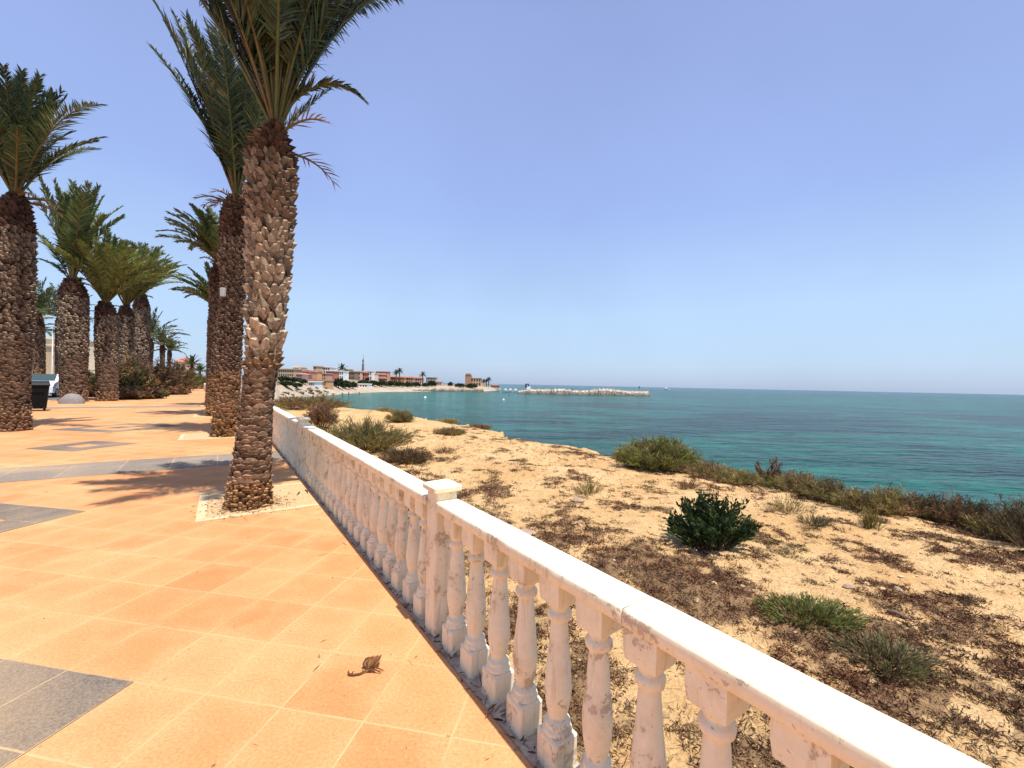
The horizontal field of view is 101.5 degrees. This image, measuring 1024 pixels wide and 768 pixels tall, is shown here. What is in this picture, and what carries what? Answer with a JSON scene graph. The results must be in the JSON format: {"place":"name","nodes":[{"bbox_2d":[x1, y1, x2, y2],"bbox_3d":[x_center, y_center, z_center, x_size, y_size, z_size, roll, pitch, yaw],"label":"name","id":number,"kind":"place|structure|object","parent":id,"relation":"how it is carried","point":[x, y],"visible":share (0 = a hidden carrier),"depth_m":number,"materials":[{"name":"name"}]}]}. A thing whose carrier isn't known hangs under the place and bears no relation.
{"place":"outdoors","nodes":[
{"label":"outdoors","id":0,"kind":"place"},
{"bbox_2d":[48,386,153,399],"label":"road","id":1,"kind":"structure","parent":0,"point":[50,397],"depth_m":28.67,"materials":[{"name":"grey asphalt"}]},
{"bbox_2d":[31,374,58,396],"bbox_3d":[-32.916,0.095,29.478,2.140,1.605,4.292,1,0,-34],"label":"parked car","id":2,"kind":"object","parent":1,"relation":"on","point":[53,379],"visible":0.24,"depth_m":28.91,"materials":[{"name":"white paint"}]},
{"bbox_2d":[50,326,56,393],"bbox_3d":[-36.905,-1.894,33.682,1.311,5.420,0.387,1,0,26],"label":"lamp post","id":3,"kind":"object","parent":1,"relation":"on","point":[52,350],"visible":0.54,"depth_m":33.96,"materials":[{"name":"metal"}]},
{"bbox_2d":[153,328,186,368],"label":"palm tree","id":4,"kind":"object","parent":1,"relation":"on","point":[162,348],"visible":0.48,"depth_m":67.76,"materials":[{"name":"green plant"}]},
{"bbox_2d":[0,387,532,767],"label":"promenade paving","id":5,"kind":"structure","parent":0,"point":[98,588],"depth_m":2.44,"materials":[{"name":"tile"}]},
{"bbox_2d":[31,381,50,410],"bbox_3d":[-18.766,0.465,16.462,0.869,1.183,0.790,1,0,44],"label":"rubbish bin","id":6,"kind":"object","parent":5,"relation":"on","point":[39,393],"visible":0.51,"depth_m":16.36,"materials":[{"name":"black plastic"}]},
{"bbox_2d":[0,63,109,431],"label":"palm tree","id":7,"kind":"object","parent":5,"relation":"on","point":[27,128],"visible":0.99,"depth_m":10.43,"materials":[{"name":"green plant"}]},
{"bbox_2d":[58,393,84,403],"bbox_3d":[-22.186,0.732,21.089,1.038,0.534,0.861,1,0,0],"label":"boulder","id":8,"kind":"object","parent":5,"relation":"on","point":[71,398],"visible":0.99,"depth_m":20.84,"materials":[{"name":"stone"}]},
{"bbox_2d":[27,176,124,401],"bbox_3d":[-23.887,-4.972,22.848,4.708,12.155,3.766,1,0,0],"label":"palm tree","id":9,"kind":"object","parent":5,"relation":"on","point":[73,320],"visible":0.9,"depth_m":22.26,"materials":[{"name":"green plant"}]},
{"bbox_2d":[0,411,182,767],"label":"granite pattern","id":10,"kind":"object","parent":5,"relation":"on","point":[39,704],"visible":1,"depth_m":1.91},
{"bbox_2d":[88,375,94,396],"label":"shrub","id":11,"kind":"object","parent":5,"relation":"on","point":[91,386],"visible":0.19,"depth_m":27.75,"materials":[{"name":"green plant"}]},
{"bbox_2d":[37,228,170,400],"bbox_3d":[-22.647,-3.849,24.254,4.738,9.940,5.881,1,0,-16],"label":"palm tree","id":12,"kind":"object","parent":5,"relation":"on","point":[110,270],"visible":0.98,"depth_m":23.60,"materials":[{"name":"green plant"}]},
{"bbox_2d":[93,347,151,387],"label":"shrub","id":13,"kind":"object","parent":5,"relation":"on","point":[125,378],"visible":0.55,"depth_m":28.24,"materials":[{"name":"green plant"}]},
{"bbox_2d":[119,386,150,399],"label":"shrub","id":14,"kind":"object","parent":5,"relation":"on","point":[127,393],"visible":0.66,"depth_m":25.80,"materials":[{"name":"brown plant"}]},
{"bbox_2d":[92,241,182,367],"bbox_3d":[-27.184,-4.687,30.791,5.439,11.421,6.956,1,0,-14],"label":"palm tree","id":15,"kind":"object","parent":5,"relation":"on","point":[126,317],"visible":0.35,"depth_m":30.20,"materials":[{"name":"green plant"}]},
{"bbox_2d":[119,349,163,387],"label":"shrub","id":16,"kind":"object","parent":5,"relation":"on","point":[153,381],"visible":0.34,"depth_m":29.36,"materials":[{"name":"green plant"}]},
{"bbox_2d":[0,405,283,482],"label":"granite band","id":17,"kind":"object","parent":5,"relation":"on","point":[60,471],"visible":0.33,"depth_m":6.63,"materials":[{"name":"grey stone"}]},
{"bbox_2d":[119,384,170,398],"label":"shrub","id":18,"kind":"object","parent":5,"relation":"on","point":[156,393],"visible":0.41,"depth_m":27.28,"materials":[{"name":"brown plant"}]},
{"bbox_2d":[111,240,188,368],"bbox_3d":[-32.113,-5.796,37.135,5.867,13.474,6.833,1,0,-29],"label":"palm tree","id":19,"kind":"object","parent":5,"relation":"on","point":[141,307],"visible":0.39,"depth_m":36.52,"materials":[{"name":"green plant"}]},
{"bbox_2d":[135,357,185,387],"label":"shrub","id":20,"kind":"object","parent":5,"relation":"on","point":[167,377],"visible":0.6,"depth_m":35.73,"materials":[{"name":"green plant"}]},
{"bbox_2d":[150,307,189,366],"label":"palm tree","id":21,"kind":"object","parent":5,"relation":"on","point":[154,330],"visible":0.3,"depth_m":52.02,"materials":[{"name":"green plant"}]},
{"bbox_2d":[154,359,195,388],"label":"shrub","id":22,"kind":"object","parent":5,"relation":"on","point":[187,379],"visible":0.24,"depth_m":40.38,"materials":[{"name":"green plant"}]},
{"bbox_2d":[159,386,191,394],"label":"shrub","id":23,"kind":"object","parent":5,"relation":"on","point":[178,391],"visible":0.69,"depth_m":34.53,"materials":[{"name":"brown plant"}]},
{"bbox_2d":[176,356,205,389],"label":"shrub","id":24,"kind":"object","parent":5,"relation":"on","point":[197,379],"visible":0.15,"depth_m":46.44,"materials":[{"name":"green plant"}]},
{"bbox_2d":[187,372,205,388],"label":"shrub","id":25,"kind":"object","parent":5,"relation":"on","point":[200,387],"visible":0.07,"depth_m":53.24,"materials":[{"name":"green plant"}]},
{"bbox_2d":[177,433,234,440],"bbox_3d":[-7.255,1.296,10.504,1.710,0.032,1.300,1,0,-35],"label":"tree pit kerb","id":26,"kind":"object","parent":5,"relation":"on","point":[181,437],"visible":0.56,"depth_m":9.91,"materials":[{"name":"concrete"}]},
{"bbox_2d":[183,433,234,438],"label":"tree pit soil","id":27,"kind":"object","parent":5,"relation":"on","point":[194,436],"visible":0.34,"depth_m":10.15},
{"bbox_2d":[147,0,331,436],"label":"palm tree","id":28,"kind":"object","parent":27,"relation":"on","point":[232,113],"visible":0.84,"depth_m":10.14,"materials":[{"name":"green plant"}]},
{"bbox_2d":[10,445,488,766],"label":"paving crumbs","id":29,"kind":"object","parent":5,"relation":"on","point":[222,509],"visible":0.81,"depth_m":4.46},
{"bbox_2d":[195,483,318,522],"bbox_3d":[-3.029,1.382,4.974,1.130,0.032,1.250,1,0,-35],"label":"tree pit kerb","id":30,"kind":"object","parent":5,"relation":"on","point":[202,506],"visible":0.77,"depth_m":4.57,"materials":[{"name":"stone"}]},
{"bbox_2d":[206,484,316,517],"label":"tree pit soil","id":31,"kind":"object","parent":5,"relation":"on","point":[290,492],"visible":0.59,"depth_m":4.95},
{"bbox_2d":[199,0,403,511],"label":"palm tree","id":32,"kind":"object","parent":5,"relation":"on","point":[283,41],"visible":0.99,"depth_m":4.60,"materials":[{"name":"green plant"}]},
{"bbox_2d":[347,654,383,675],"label":"dried leaf","id":33,"kind":"object","parent":5,"relation":"on","point":[369,663],"visible":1,"depth_m":2.09,"materials":[{"name":"brown plant"}]},
{"bbox_2d":[273,443,573,767],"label":"leaf litter","id":34,"kind":"object","parent":5,"relation":"on","point":[492,708],"visible":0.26,"depth_m":2.04,"materials":[{"name":"brown plant"}]},
{"bbox_2d":[241,377,500,398],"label":"bay shore","id":35,"kind":"structure","parent":0,"point":[279,388],"depth_m":141.41,"materials":[{"name":"beige sand"}]},
{"bbox_2d":[277,376,290,380],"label":"tree","id":36,"kind":"object","parent":35,"relation":"on","point":[285,378],"visible":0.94,"depth_m":96.58,"materials":[{"name":"green plant"}]},
{"bbox_2d":[279,381,294,386],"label":"tree","id":37,"kind":"object","parent":35,"relation":"on","point":[286,383],"visible":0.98,"depth_m":93.62,"materials":[{"name":"green plant"}]},
{"bbox_2d":[277,368,303,376],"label":"house","id":38,"kind":"structure","parent":35,"relation":"on","point":[289,372],"depth_m":113.92,"materials":[{"name":"beige paint"}]},
{"bbox_2d":[296,373,311,380],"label":"house","id":39,"kind":"structure","parent":35,"relation":"on","point":[303,376],"depth_m":113.41,"materials":[{"name":"pink paint"}]},
{"bbox_2d":[302,371,317,380],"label":"house","id":40,"kind":"structure","parent":35,"relation":"on","point":[313,377],"depth_m":117.82,"materials":[{"name":"pink paint"}]},
{"bbox_2d":[308,381,323,388],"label":"house","id":41,"kind":"structure","parent":35,"relation":"on","point":[318,384],"depth_m":112.82,"materials":[{"name":"white paint"}]},
{"bbox_2d":[318,380,333,389],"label":"house","id":42,"kind":"structure","parent":35,"relation":"on","point":[328,384],"depth_m":121.14,"materials":[{"name":"beige paint"}]},
{"bbox_2d":[322,373,332,379],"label":"house","id":43,"kind":"structure","parent":35,"relation":"on","point":[326,376],"depth_m":133.12,"materials":[{"name":"pink paint"}]},
{"bbox_2d":[323,367,336,372],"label":"house","id":44,"kind":"structure","parent":35,"relation":"on","point":[329,369],"depth_m":146.23,"materials":[{"name":"white paint"}]},
{"bbox_2d":[325,371,339,379],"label":"house","id":45,"kind":"structure","parent":35,"relation":"on","point":[335,374],"depth_m":140.28,"materials":[{"name":"pink paint"}]},
{"bbox_2d":[334,378,345,387],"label":"tree","id":46,"kind":"object","parent":35,"relation":"on","point":[338,382],"visible":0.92,"depth_m":132.16,"materials":[{"name":"green plant"}]},
{"bbox_2d":[339,371,348,380],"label":"house","id":47,"kind":"structure","parent":35,"relation":"on","point":[344,375],"depth_m":153.23,"materials":[{"name":"white paint"}]},
{"bbox_2d":[349,371,358,379],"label":"house","id":48,"kind":"structure","parent":35,"relation":"on","point":[353,375],"depth_m":167.28,"materials":[{"name":"beige paint"}]},
{"bbox_2d":[376,371,390,380],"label":"house","id":49,"kind":"structure","parent":35,"relation":"on","point":[384,376],"depth_m":194.25,"materials":[{"name":"pink paint"}]},
{"bbox_2d":[397,376,406,382],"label":"house","id":50,"kind":"structure","parent":35,"relation":"on","point":[403,379],"depth_m":205.34,"materials":[{"name":"paint"}]},
{"bbox_2d":[412,388,483,390],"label":"rocky ledge","id":51,"kind":"object","parent":35,"relation":"on","point":[445,389],"visible":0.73,"depth_m":193.63,"materials":[{"name":"stone"}]},
{"bbox_2d":[465,373,483,386],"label":"watchtower","id":52,"kind":"structure","parent":35,"relation":"on","point":[469,379],"depth_m":242.87,"materials":[{"name":"beige paint"}]},
{"bbox_2d":[0,0,1023,394],"label":"sky","id":53,"kind":"structure","parent":0,"point":[822,195],"materials":[{"name":"blue"}]},
{"bbox_2d":[278,406,1023,767],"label":"clifftop ground","id":54,"kind":"structure","parent":0,"point":[778,578],"depth_m":3.81,"materials":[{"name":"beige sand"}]},
{"bbox_2d":[274,392,355,410],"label":"shrub","id":55,"kind":"object","parent":54,"relation":"on","point":[295,403],"visible":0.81,"depth_m":22.50,"materials":[{"name":"green plant"}]},
{"bbox_2d":[301,400,340,428],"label":"shrub","id":56,"kind":"object","parent":54,"relation":"on","point":[318,415],"visible":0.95,"depth_m":14.05,"materials":[{"name":"brown plant"}]},
{"bbox_2d":[314,409,418,452],"bbox_3d":[-3.368,1.062,9.607,2.474,1.036,1.891,1,0,0],"label":"shrub","id":57,"kind":"object","parent":54,"relation":"on","point":[378,438],"visible":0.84,"depth_m":9.38,"materials":[{"name":"green plant"}]},
{"bbox_2d":[372,407,396,411],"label":"shrub","id":58,"kind":"object","parent":54,"relation":"on","point":[387,409],"visible":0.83,"depth_m":24.58,"materials":[{"name":"green plant"}]},
{"bbox_2d":[383,411,416,422],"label":"shrub","id":59,"kind":"object","parent":54,"relation":"on","point":[399,417],"visible":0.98,"depth_m":17.24,"materials":[{"name":"green plant"}]},
{"bbox_2d":[377,445,434,464],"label":"shrub","id":60,"kind":"object","parent":54,"relation":"on","point":[403,456],"visible":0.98,"depth_m":8.25,"materials":[{"name":"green plant"}]},
{"bbox_2d":[432,445,456,453],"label":"grass tuft","id":61,"kind":"object","parent":54,"relation":"on","point":[443,450],"visible":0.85,"depth_m":9.78,"materials":[{"name":"green plant"}]},
{"bbox_2d":[435,417,461,423],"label":"shrub","id":62,"kind":"object","parent":54,"relation":"on","point":[450,421],"visible":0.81,"depth_m":18.34,"materials":[{"name":"green plant"}]},
{"bbox_2d":[432,424,468,435],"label":"shrub","id":63,"kind":"object","parent":54,"relation":"on","point":[452,431],"visible":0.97,"depth_m":13.39,"materials":[{"name":"green plant"}]},
{"bbox_2d":[465,423,492,429],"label":"shrub","id":64,"kind":"object","parent":54,"relation":"on","point":[484,426],"visible":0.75,"depth_m":16.59,"materials":[{"name":"brown plant"}]},
{"bbox_2d":[520,529,535,534],"bbox_3d":[0.135,1.594,4.478,0.242,0.050,0.151,1,0,0],"label":"stone","id":65,"kind":"object","parent":54,"relation":"on","point":[529,532],"visible":0.42,"depth_m":4.46,"materials":[{"name":"beige stone"}]},
{"bbox_2d":[570,497,584,502],"bbox_3d":[0.919,1.631,5.866,0.176,0.068,0.141,1,0,35],"label":"stone","id":66,"kind":"object","parent":54,"relation":"on","point":[577,500],"visible":0.94,"depth_m":5.83,"materials":[{"name":"beige stone"}]},
{"bbox_2d":[568,480,603,495],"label":"grass tuft","id":67,"kind":"object","parent":54,"relation":"on","point":[586,487],"visible":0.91,"depth_m":6.36,"materials":[{"name":"beige plant"}]},
{"bbox_2d":[610,433,705,472],"bbox_3d":[3.076,1.421,8.821,2.047,0.871,1.659,1,0,0],"label":"shrub","id":68,"kind":"object","parent":54,"relation":"on","point":[665,453],"visible":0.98,"depth_m":8.48,"materials":[{"name":"green plant"}]},
{"bbox_2d":[671,478,703,489],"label":"grass tuft","id":69,"kind":"object","parent":54,"relation":"on","point":[690,486],"visible":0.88,"depth_m":7.02,"materials":[{"name":"beige plant"}]},
{"bbox_2d":[367,426,1023,767],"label":"ground cover","id":70,"kind":"object","parent":54,"relation":"on","point":[961,720],"visible":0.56,"depth_m":3.14,"materials":[{"name":"brown plant"}]},
{"bbox_2d":[676,457,735,479],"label":"shrub","id":71,"kind":"object","parent":54,"relation":"on","point":[706,469],"visible":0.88,"depth_m":7.90,"materials":[{"name":"green plant"}]},
{"bbox_2d":[662,487,763,551],"bbox_3d":[2.073,1.421,4.405,0.969,0.668,0.775,1,0,-20],"label":"shrub","id":72,"kind":"object","parent":54,"relation":"on","point":[714,527],"visible":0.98,"depth_m":4.26,"materials":[{"name":"green plant"}]},
{"bbox_2d":[711,466,766,484],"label":"shrub","id":73,"kind":"object","parent":54,"relation":"on","point":[734,479],"visible":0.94,"depth_m":7.44,"materials":[{"name":"green plant"}]},
{"bbox_2d":[739,468,789,487],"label":"shrub","id":74,"kind":"object","parent":54,"relation":"on","point":[769,482],"visible":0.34,"depth_m":7.45,"materials":[{"name":"green plant"}]},
{"bbox_2d":[754,457,794,482],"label":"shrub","id":75,"kind":"object","parent":54,"relation":"on","point":[771,471],"visible":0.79,"depth_m":7.60,"materials":[{"name":"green plant"}]},
{"bbox_2d":[760,493,817,513],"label":"grass tuft","id":76,"kind":"object","parent":54,"relation":"on","point":[779,508],"visible":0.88,"depth_m":5.78,"materials":[{"name":"beige plant"}]},
{"bbox_2d":[771,469,824,495],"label":"shrub","id":77,"kind":"object","parent":54,"relation":"on","point":[796,478],"visible":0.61,"depth_m":7.06,"materials":[{"name":"green plant"}]},
{"bbox_2d":[751,589,874,634],"bbox_3d":[2.099,1.599,2.944,0.794,0.218,0.518,1,0,0],"label":"shrub","id":78,"kind":"object","parent":54,"relation":"on","point":[840,620],"visible":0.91,"depth_m":2.90,"materials":[{"name":"green plant"}]},
{"bbox_2d":[794,510,839,527],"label":"grass tuft","id":79,"kind":"object","parent":54,"relation":"on","point":[817,523],"visible":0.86,"depth_m":5.16,"materials":[{"name":"green plant"}]},
{"bbox_2d":[792,475,861,501],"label":"shrub","id":80,"kind":"object","parent":54,"relation":"on","point":[811,492],"visible":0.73,"depth_m":6.52,"materials":[{"name":"green plant"}]},
{"bbox_2d":[821,484,905,515],"bbox_3d":[5.068,1.651,6.082,1.047,0.385,1.007,1,0,0],"label":"shrub","id":81,"kind":"object","parent":54,"relation":"on","point":[843,499],"visible":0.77,"depth_m":5.97,"materials":[{"name":"green plant"}]},
{"bbox_2d":[854,502,888,530],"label":"grass tuft","id":82,"kind":"object","parent":54,"relation":"on","point":[868,521],"visible":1,"depth_m":5.06,"materials":[{"name":"green plant"}]},
{"bbox_2d":[823,628,954,687],"bbox_3d":[2.243,1.626,2.502,0.607,0.201,0.543,1,0,0],"label":"shrub","id":83,"kind":"object","parent":54,"relation":"on","point":[899,653],"visible":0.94,"depth_m":2.48,"materials":[{"name":"green plant"}]},
{"bbox_2d":[851,481,935,517],"bbox_3d":[5.318,1.600,5.887,0.995,0.541,0.976,1,0,0],"label":"shrub","id":84,"kind":"object","parent":54,"relation":"on","point":[894,493],"visible":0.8,"depth_m":5.75,"materials":[{"name":"green plant"}]},
{"bbox_2d":[886,609,911,619],"bbox_3d":[2.801,1.667,3.029,0.041,0.036,0.144,1,0,-33],"label":"driftwood stick","id":85,"kind":"object","parent":54,"relation":"on","point":[896,612],"visible":1,"depth_m":3.03,"materials":[{"name":"grey wood"}]},
{"bbox_2d":[892,490,948,521],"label":"shrub","id":86,"kind":"object","parent":54,"relation":"on","point":[928,517],"visible":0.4,"depth_m":5.67,"materials":[{"name":"green plant"}]},
{"bbox_2d":[919,489,992,528],"bbox_3d":[5.800,1.628,5.501,0.812,0.560,0.804,1,0,0],"label":"shrub","id":87,"kind":"object","parent":54,"relation":"on","point":[956,509],"visible":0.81,"depth_m":5.42,"materials":[{"name":"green plant"}]},
{"bbox_2d":[951,495,1003,532],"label":"shrub","id":88,"kind":"object","parent":54,"relation":"on","point":[982,508],"visible":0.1,"depth_m":5.44,"materials":[{"name":"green plant"}]},
{"bbox_2d":[958,508,1023,542],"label":"shrub","id":89,"kind":"object","parent":54,"relation":"on","point":[981,526],"visible":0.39,"depth_m":5.02,"materials":[{"name":"green plant"}]},
{"bbox_2d":[983,493,1023,548],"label":"shrub","id":90,"kind":"object","parent":54,"relation":"on","point":[1018,512],"visible":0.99,"depth_m":4.69,"materials":[{"name":"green plant"}]},
{"bbox_2d":[291,382,1023,536],"bbox_3d":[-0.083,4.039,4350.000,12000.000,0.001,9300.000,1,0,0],"label":"sea","id":91,"kind":"structure","parent":0,"point":[968,445],"depth_m":45.47,"materials":[{"name":"liquid"}]},
{"bbox_2d":[517,388,650,395],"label":"breakwater","id":92,"kind":"object","parent":91,"relation":"in","point":[604,391],"visible":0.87,"depth_m":184.84,"materials":[{"name":"stone"}]},
{"label":"ground","id":93,"kind":"structure","parent":0,"visible":0},
{"bbox_2d":[240,396,990,767],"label":"balustrade","id":94,"kind":"object","parent":93,"relation":"on","point":[364,498],"visible":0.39,"depth_m":1.57,"materials":[{"name":"white paint"}]},
{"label":"far pavement","id":95,"kind":"structure","parent":0,"visible":0},
{"bbox_2d":[32,276,57,373],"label":"palm tree","id":96,"kind":"object","parent":95,"relation":"on","point":[39,346],"visible":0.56,"depth_m":41.81,"materials":[{"name":"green plant"}]},
{"bbox_2d":[41,308,56,335],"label":"palm tree","id":97,"kind":"object","parent":95,"relation":"on","point":[49,329],"visible":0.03,"depth_m":47.15,"materials":[{"name":"green plant"}]},
{"bbox_2d":[39,283,95,373],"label":"palm tree","id":98,"kind":"object","parent":95,"relation":"on","point":[56,368],"visible":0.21,"depth_m":49.63,"materials":[{"name":"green plant"}]},
{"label":"rising ground","id":99,"kind":"structure","parent":0,"visible":0},
{"bbox_2d":[32,345,54,373],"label":"house","id":100,"kind":"structure","parent":99,"relation":"on","point":[48,357],"depth_m":59.34,"materials":[{"name":"beige paint"}]},
{"bbox_2d":[46,337,94,372],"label":"house","id":101,"kind":"structure","parent":99,"relation":"on","point":[91,363],"depth_m":65.59,"materials":[{"name":"beige paint"}]},
{"bbox_2d":[154,335,188,364],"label":"palm tree","id":102,"kind":"object","parent":99,"relation":"on","point":[169,349],"visible":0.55,"depth_m":73.81,"materials":[{"name":"green plant"}]},
{"bbox_2d":[172,357,194,370],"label":"house","id":103,"kind":"structure","parent":99,"relation":"on","point":[182,361],"depth_m":121.10,"materials":[{"name":"pink paint"}]},
{"bbox_2d":[180,354,202,371],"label":"palm tree","id":104,"kind":"object","parent":99,"relation":"on","point":[190,361],"visible":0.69,"depth_m":91.72,"materials":[{"name":"green plant"}]},
{"bbox_2d":[194,364,205,373],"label":"palm tree","id":105,"kind":"object","parent":99,"relation":"on","point":[199,367],"visible":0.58,"depth_m":99.78,"materials":[{"name":"green plant"}]},
{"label":"tree pit soil","id":106,"kind":"structure","parent":0,"visible":0},
{"bbox_2d":[155,202,219,415],"bbox_3d":[-11.716,-2.830,15.628,2.528,8.285,4.022,1,0,-18],"label":"palm tree","id":107,"kind":"object","parent":106,"relation":"on","point":[207,237],"visible":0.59,"depth_m":15.62,"materials":[{"name":"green plant"}]},
{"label":"tree pit soil","id":108,"kind":"structure","parent":0,"visible":0},
{"bbox_2d":[168,261,210,405],"bbox_3d":[-15.875,-2.447,21.589,2.701,7.364,3.853,1,0,-17],"label":"palm tree","id":109,"kind":"object","parent":108,"relation":"on","point":[202,292],"visible":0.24,"depth_m":20.96,"materials":[{"name":"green plant"}]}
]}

